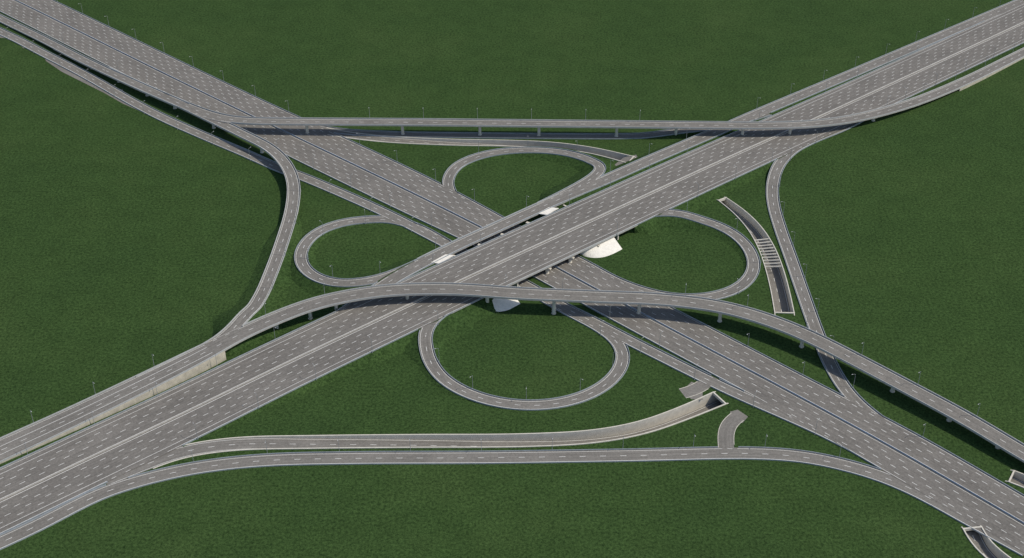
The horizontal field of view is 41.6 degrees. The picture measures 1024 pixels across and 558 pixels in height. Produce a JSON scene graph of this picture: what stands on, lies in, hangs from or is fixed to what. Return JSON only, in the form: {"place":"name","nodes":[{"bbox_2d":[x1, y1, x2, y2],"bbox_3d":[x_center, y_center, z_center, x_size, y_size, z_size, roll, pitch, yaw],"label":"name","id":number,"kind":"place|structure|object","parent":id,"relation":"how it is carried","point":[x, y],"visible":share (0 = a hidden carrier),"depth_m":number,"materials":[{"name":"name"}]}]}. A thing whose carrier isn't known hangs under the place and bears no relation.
{"place":"outdoors","nodes":[
{"label":"outdoors","id":0,"kind":"place"},
{"bbox_2d":[212,215,301,356],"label":"embankment","id":1,"kind":"structure","parent":0,"point":[276,298],"depth_m":920.81,"materials":[{"name":"green plant"}]},
{"bbox_2d":[291,222,408,295],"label":"embankment","id":2,"kind":"structure","parent":0,"point":[300,279],"depth_m":941.48,"materials":[{"name":"green plant"}]},
{"bbox_2d":[295,216,449,285],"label":"loop road","id":3,"kind":"structure","parent":0,"point":[304,266],"depth_m":956.14,"materials":[{"name":"grey asphalt"}]},
{"bbox_2d":[0,28,831,440],"bbox_3d":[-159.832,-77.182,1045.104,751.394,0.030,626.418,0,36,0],"label":"collector road","id":4,"kind":"structure","parent":0,"point":[610,330],"depth_m":999.62,"materials":[{"name":"grey asphalt"}]},
{"bbox_2d":[403,226,519,286],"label":"guard rail","id":5,"kind":"object","parent":4,"relation":"attached to","point":[429,240],"visible":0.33,"depth_m":979.24,"materials":[{"name":"metal"}]},
{"bbox_2d":[711,386,854,452],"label":"guard rail","id":6,"kind":"object","parent":4,"relation":"attached to","point":[781,418],"visible":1,"depth_m":820.93,"materials":[{"name":"metal"}]},
{"bbox_2d":[404,314,475,400],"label":"embankment","id":7,"kind":"structure","parent":0,"point":[448,331],"depth_m":878.71,"materials":[{"name":"green plant"}]},
{"bbox_2d":[0,0,1023,557],"bbox_3d":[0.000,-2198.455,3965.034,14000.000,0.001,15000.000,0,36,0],"label":"grass ground","id":8,"kind":"structure","parent":0,"point":[132,240],"depth_m":954.22,"materials":[{"name":"green plant"}]},
{"bbox_2d":[0,481,107,533],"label":"guard rail","id":9,"kind":"object","parent":8,"relation":"on","point":[53,508],"visible":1,"depth_m":759.36,"materials":[{"name":"metal"}]},
{"bbox_2d":[45,59,136,109],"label":"paved area","id":10,"kind":"object","parent":8,"relation":"on","point":[67,72],"visible":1,"depth_m":1179.25,"materials":[{"name":"concrete"}]},
{"bbox_2d":[0,14,300,376],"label":"flyover bridge","id":11,"kind":"structure","parent":8,"relation":"on","point":[250,310],"depth_m":1047.25,"materials":[{"name":"concrete"}]},
{"bbox_2d":[0,312,333,468],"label":"guard rail","id":12,"kind":"object","parent":8,"relation":"on","point":[163,392],"visible":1,"depth_m":839.10,"materials":[{"name":"metal"}]},
{"bbox_2d":[0,35,379,214],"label":"guard rail","id":13,"kind":"object","parent":8,"relation":"on","point":[192,134],"visible":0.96,"depth_m":1099.23,"materials":[{"name":"metal"}]},
{"bbox_2d":[0,27,417,223],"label":"guard rail","id":14,"kind":"object","parent":8,"relation":"on","point":[209,133],"visible":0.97,"depth_m":1101.48,"materials":[{"name":"metal"}]},
{"bbox_2d":[294,215,379,286],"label":"guard rail","id":15,"kind":"object","parent":8,"relation":"on","point":[323,225],"visible":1,"depth_m":956.36,"materials":[{"name":"metal"}]},
{"bbox_2d":[307,222,413,279],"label":"guard rail","id":16,"kind":"object","parent":8,"relation":"on","point":[349,225],"visible":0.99,"depth_m":955.20,"materials":[{"name":"metal"}]},
{"bbox_2d":[0,11,744,391],"bbox_3d":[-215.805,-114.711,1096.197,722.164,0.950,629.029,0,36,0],"label":"guard rail","id":17,"kind":"object","parent":8,"relation":"on","point":[436,227],"visible":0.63,"depth_m":991.09,"materials":[{"name":"metal"}]},
{"bbox_2d":[336,133,440,183],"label":"guard rail","id":18,"kind":"object","parent":8,"relation":"on","point":[388,157],"visible":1,"depth_m":1070.54,"materials":[{"name":"metal"}]},
{"bbox_2d":[106,391,728,484],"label":"underpass cutting","id":19,"kind":"object","parent":8,"relation":"on","point":[713,400],"visible":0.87,"depth_m":809.68,"materials":[{"name":"concrete"}]},
{"bbox_2d":[410,220,451,240],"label":"guard rail","id":20,"kind":"object","parent":8,"relation":"on","point":[432,230],"visible":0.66,"depth_m":986.53,"materials":[{"name":"metal"}]},
{"bbox_2d":[327,128,635,162],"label":"underpass cutting","id":21,"kind":"object","parent":8,"relation":"on","point":[613,155],"visible":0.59,"depth_m":1093.49,"materials":[{"name":"concrete"}]},
{"bbox_2d":[457,191,520,226],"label":"guard rail","id":22,"kind":"object","parent":8,"relation":"on","point":[483,205],"visible":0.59,"depth_m":1014.01,"materials":[{"name":"metal"}]},
{"bbox_2d":[492,298,519,311],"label":"slope paving","id":23,"kind":"structure","parent":8,"relation":"on","point":[503,304],"depth_m":912.47,"materials":[{"name":"white concrete"}]},
{"bbox_2d":[0,282,1023,463],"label":"flyover bridge","id":24,"kind":"structure","parent":8,"relation":"on","point":[133,390],"depth_m":861.95,"materials":[{"name":"concrete"}]},
{"bbox_2d":[0,3,1023,532],"bbox_3d":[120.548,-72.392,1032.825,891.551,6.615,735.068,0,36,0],"label":"highway","id":25,"kind":"structure","parent":8,"relation":"on","point":[122,457],"depth_m":910.11,"materials":[{"name":"grey asphalt"}]},
{"bbox_2d":[182,329,417,445],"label":"guard rail","id":26,"kind":"object","parent":25,"relation":"on","point":[302,385],"visible":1,"depth_m":843.30,"materials":[{"name":"metal"}]},
{"bbox_2d":[0,22,1023,500],"bbox_3d":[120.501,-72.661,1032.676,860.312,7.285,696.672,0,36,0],"label":"median barrier","id":27,"kind":"object","parent":25,"relation":"on","point":[464,278],"visible":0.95,"depth_m":911.47,"materials":[{"name":"concrete"}]},
{"bbox_2d":[444,216,654,315],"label":"guard rail","id":28,"kind":"object","parent":25,"relation":"on","point":[511,283],"visible":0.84,"depth_m":907.03,"materials":[{"name":"metal"}]},
{"bbox_2d":[669,158,776,208],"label":"guard rail","id":29,"kind":"object","parent":25,"relation":"on","point":[723,183],"visible":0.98,"depth_m":1031.62,"materials":[{"name":"metal"}]},
{"bbox_2d":[0,0,1023,552],"bbox_3d":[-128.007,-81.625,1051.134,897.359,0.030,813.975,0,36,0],"label":"highway","id":30,"kind":"structure","parent":8,"relation":"on","point":[976,510],"depth_m":929.79,"materials":[{"name":"grey asphalt"}]},
{"bbox_2d":[54,0,299,116],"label":"guard rail","id":31,"kind":"object","parent":30,"relation":"attached to","point":[179,60],"visible":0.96,"depth_m":1206.74,"materials":[{"name":"metal"}]},
{"bbox_2d":[15,0,1023,523],"bbox_3d":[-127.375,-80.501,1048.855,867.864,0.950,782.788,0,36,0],"label":"median barrier","id":32,"kind":"object","parent":30,"relation":"on","point":[573,276],"visible":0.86,"depth_m":904.96,"materials":[{"name":"concrete"}]},
{"bbox_2d":[450,240,710,375],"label":"guard rail","id":33,"kind":"object","parent":30,"relation":"attached to","point":[627,333],"visible":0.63,"depth_m":885.60,"materials":[{"name":"metal"}]},
{"bbox_2d":[883,416,1023,495],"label":"guard rail","id":34,"kind":"object","parent":30,"relation":"attached to","point":[954,455],"visible":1,"depth_m":794.64,"materials":[{"name":"metal"}]},
{"bbox_2d":[432,301,615,400],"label":"guard rail","id":35,"kind":"object","parent":8,"relation":"on","point":[533,399],"visible":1,"depth_m":851.18,"materials":[{"name":"metal"}]},
{"bbox_2d":[418,330,629,410],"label":"guard rail","id":36,"kind":"object","parent":8,"relation":"on","point":[523,409],"visible":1,"depth_m":835.23,"materials":[{"name":"metal"}]},
{"bbox_2d":[454,152,593,201],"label":"guard rail","id":37,"kind":"object","parent":8,"relation":"on","point":[532,152],"visible":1,"depth_m":1064.15,"materials":[{"name":"metal"}]},
{"bbox_2d":[442,146,605,184],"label":"guard rail","id":38,"kind":"object","parent":8,"relation":"on","point":[522,147],"visible":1,"depth_m":1074.22,"materials":[{"name":"metal"}]},
{"bbox_2d":[418,188,637,312],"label":"overpass bridge","id":39,"kind":"structure","parent":8,"relation":"on","point":[570,258],"depth_m":960.01,"materials":[{"name":"concrete"}]},
{"bbox_2d":[414,203,536,260],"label":"guard rail","id":40,"kind":"object","parent":39,"relation":"on","point":[473,232],"visible":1,"depth_m":973.15,"materials":[{"name":"metal"}]},
{"bbox_2d":[99,47,1023,136],"bbox_3d":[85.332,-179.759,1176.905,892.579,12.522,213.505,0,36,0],"label":"flyover bridge","id":41,"kind":"structure","parent":8,"relation":"on","point":[975,77],"depth_m":1098.17,"materials":[{"name":"concrete"}]},
{"bbox_2d":[579,237,621,257],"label":"slope paving","id":42,"kind":"structure","parent":8,"relation":"on","point":[608,247],"depth_m":963.79,"materials":[{"name":"white concrete"}]},
{"bbox_2d":[615,155,636,165],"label":"paved area","id":43,"kind":"object","parent":8,"relation":"on","point":[626,159],"visible":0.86,"depth_m":1069.52,"materials":[{"name":"concrete"}]},
{"bbox_2d":[577,215,746,294],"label":"guard rail","id":44,"kind":"object","parent":8,"relation":"on","point":[673,292],"visible":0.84,"depth_m":946.19,"materials":[{"name":"metal"}]},
{"bbox_2d":[626,344,698,380],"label":"guard rail","id":45,"kind":"object","parent":8,"relation":"on","point":[662,362],"visible":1,"depth_m":864.53,"materials":[{"name":"metal"}]},
{"bbox_2d":[397,21,983,282],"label":"guard rail","id":46,"kind":"object","parent":8,"relation":"on","point":[668,161],"visible":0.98,"depth_m":1049.39,"materials":[{"name":"metal"}]},
{"bbox_2d":[680,382,702,399],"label":"paved area","id":47,"kind":"object","parent":8,"relation":"on","point":[692,389],"visible":1,"depth_m":843.07,"materials":[{"name":"concrete"}]},
{"bbox_2d":[669,209,760,299],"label":"guard rail","id":48,"kind":"object","parent":8,"relation":"on","point":[735,230],"visible":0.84,"depth_m":977.66,"materials":[{"name":"metal"}]},
{"bbox_2d":[730,410,747,422],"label":"paved area","id":49,"kind":"object","parent":8,"relation":"on","point":[738,416],"visible":1,"depth_m":823.44,"materials":[{"name":"concrete"}]},
{"bbox_2d":[718,197,794,314],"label":"underpass cutting","id":50,"kind":"object","parent":8,"relation":"on","point":[779,288],"visible":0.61,"depth_m":961.03,"materials":[{"name":"concrete"}]},
{"bbox_2d":[671,307,844,396],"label":"guard rail","id":51,"kind":"object","parent":8,"relation":"on","point":[759,352],"visible":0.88,"depth_m":872.26,"materials":[{"name":"metal"}]},
{"bbox_2d":[843,446,880,468],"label":"guard rail","id":52,"kind":"object","parent":8,"relation":"on","point":[863,458],"visible":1,"depth_m":792.53,"materials":[{"name":"metal"}]},
{"bbox_2d":[729,0,1014,120],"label":"guard rail","id":53,"kind":"object","parent":8,"relation":"on","point":[867,62],"visible":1,"depth_m":1202.89,"materials":[{"name":"metal"}]},
{"bbox_2d":[771,23,979,112],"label":"guard rail","id":54,"kind":"object","parent":8,"relation":"on","point":[861,73],"visible":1,"depth_m":1184.77,"materials":[{"name":"metal"}]},
{"bbox_2d":[897,42,1023,102],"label":"guard rail","id":55,"kind":"object","parent":8,"relation":"on","point":[960,72],"visible":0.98,"depth_m":1188.25,"materials":[{"name":"metal"}]},
{"bbox_2d":[961,525,1010,557],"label":"underpass cutting","id":56,"kind":"object","parent":8,"relation":"on","point":[985,547],"visible":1,"depth_m":743.03,"materials":[{"name":"concrete"}]},
{"bbox_2d":[1005,470,1023,487],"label":"underpass cutting","id":57,"kind":"object","parent":8,"relation":"on","point":[1016,478],"visible":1,"depth_m":783.82,"materials":[{"name":"concrete"}]},
{"bbox_2d":[0,448,1023,554],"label":"ramp road","id":58,"kind":"structure","parent":0,"point":[47,519],"depth_m":792.18,"materials":[{"name":"grey asphalt"}]},
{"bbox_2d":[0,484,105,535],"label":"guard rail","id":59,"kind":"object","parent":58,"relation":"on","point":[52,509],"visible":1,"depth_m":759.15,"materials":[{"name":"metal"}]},
{"bbox_2d":[128,446,717,477],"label":"guard rail","id":60,"kind":"object","parent":58,"relation":"on","point":[420,451],"visible":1,"depth_m":797.62,"materials":[{"name":"metal"}]},
{"bbox_2d":[0,458,1022,556],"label":"guard rail","id":61,"kind":"object","parent":58,"relation":"on","point":[514,463],"visible":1,"depth_m":788.14,"materials":[{"name":"metal"}]},
{"bbox_2d":[738,446,880,469],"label":"guard rail","id":62,"kind":"object","parent":58,"relation":"on","point":[807,451],"visible":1,"depth_m":797.60,"materials":[{"name":"metal"}]},
{"bbox_2d":[419,301,628,408],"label":"loop road","id":63,"kind":"structure","parent":0,"point":[444,378],"depth_m":848.90,"materials":[{"name":"grey asphalt"}]},
{"bbox_2d":[443,147,605,193],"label":"loop road","id":64,"kind":"structure","parent":0,"point":[453,169],"depth_m":1063.74,"materials":[{"name":"grey asphalt"}]},
{"bbox_2d":[443,146,615,207],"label":"embankment","id":65,"kind":"structure","parent":0,"point":[584,169],"depth_m":1062.16,"materials":[{"name":"green plant"}]},
{"bbox_2d":[319,114,769,137],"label":"ramp road","id":66,"kind":"structure","parent":0,"point":[496,135],"depth_m":1100.54,"materials":[{"name":"grey asphalt"}]},
{"bbox_2d":[326,126,672,133],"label":"guard rail","id":67,"kind":"object","parent":66,"relation":"on","point":[498,132],"visible":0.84,"depth_m":1102.70,"materials":[{"name":"metal"}]},
{"bbox_2d":[334,130,705,138],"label":"guard rail","id":68,"kind":"object","parent":66,"relation":"on","point":[520,138],"visible":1,"depth_m":1096.10,"materials":[{"name":"metal"}]},
{"bbox_2d":[183,92,920,446],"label":"embankment","id":69,"kind":"structure","parent":0,"point":[477,310],"depth_m":897.79,"materials":[{"name":"green plant"}]},
{"bbox_2d":[326,72,868,313],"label":"embankment","id":70,"kind":"structure","parent":0,"point":[576,199],"depth_m":1063.20,"materials":[{"name":"green plant"}]},
{"bbox_2d":[400,119,753,280],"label":"guard rail","id":71,"kind":"object","parent":70,"relation":"on","point":[565,201],"visible":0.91,"depth_m":1008.33,"materials":[{"name":"metal"}]},
{"bbox_2d":[600,129,708,176],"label":"guard rail","id":72,"kind":"object","parent":70,"relation":"on","point":[653,153],"visible":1,"depth_m":1067.55,"materials":[{"name":"metal"}]},
{"bbox_2d":[575,210,759,298],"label":"loop road","id":73,"kind":"structure","parent":0,"point":[747,279],"depth_m":953.39,"materials":[{"name":"grey asphalt"}]},
{"bbox_2d":[338,0,1023,310],"bbox_3d":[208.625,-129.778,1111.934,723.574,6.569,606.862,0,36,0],"label":"collector road","id":74,"kind":"structure","parent":0,"point":[407,270],"depth_m":1069.33,"materials":[{"name":"grey asphalt"}]},
{"bbox_2d":[679,381,709,397],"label":"service road","id":75,"kind":"structure","parent":0,"point":[705,387],"depth_m":845.42,"materials":[{"name":"grey asphalt"}]},
{"bbox_2d":[626,210,764,290],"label":"embankment","id":76,"kind":"structure","parent":0,"point":[670,224],"depth_m":986.75,"materials":[{"name":"green plant"}]},
{"bbox_2d":[644,117,766,140],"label":"embankment","id":77,"kind":"structure","parent":0,"point":[677,137],"depth_m":1095.74,"materials":[{"name":"green plant"}]},
{"bbox_2d":[718,413,743,447],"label":"service road","id":78,"kind":"structure","parent":0,"point":[727,428],"depth_m":811.84,"materials":[{"name":"grey asphalt"}]},
{"bbox_2d":[766,121,879,414],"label":"ramp road","id":79,"kind":"structure","parent":0,"point":[842,384],"depth_m":945.26,"materials":[{"name":"grey asphalt"}]},
{"bbox_2d":[766,159,842,394],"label":"guard rail","id":80,"kind":"object","parent":79,"relation":"attached to","point":[794,287],"visible":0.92,"depth_m":931.70,"materials":[{"name":"metal"}]},
{"bbox_2d":[778,121,882,415],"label":"guard rail","id":81,"kind":"object","parent":79,"relation":"attached to","point":[799,262],"visible":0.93,"depth_m":964.76,"materials":[{"name":"metal"}]}
]}

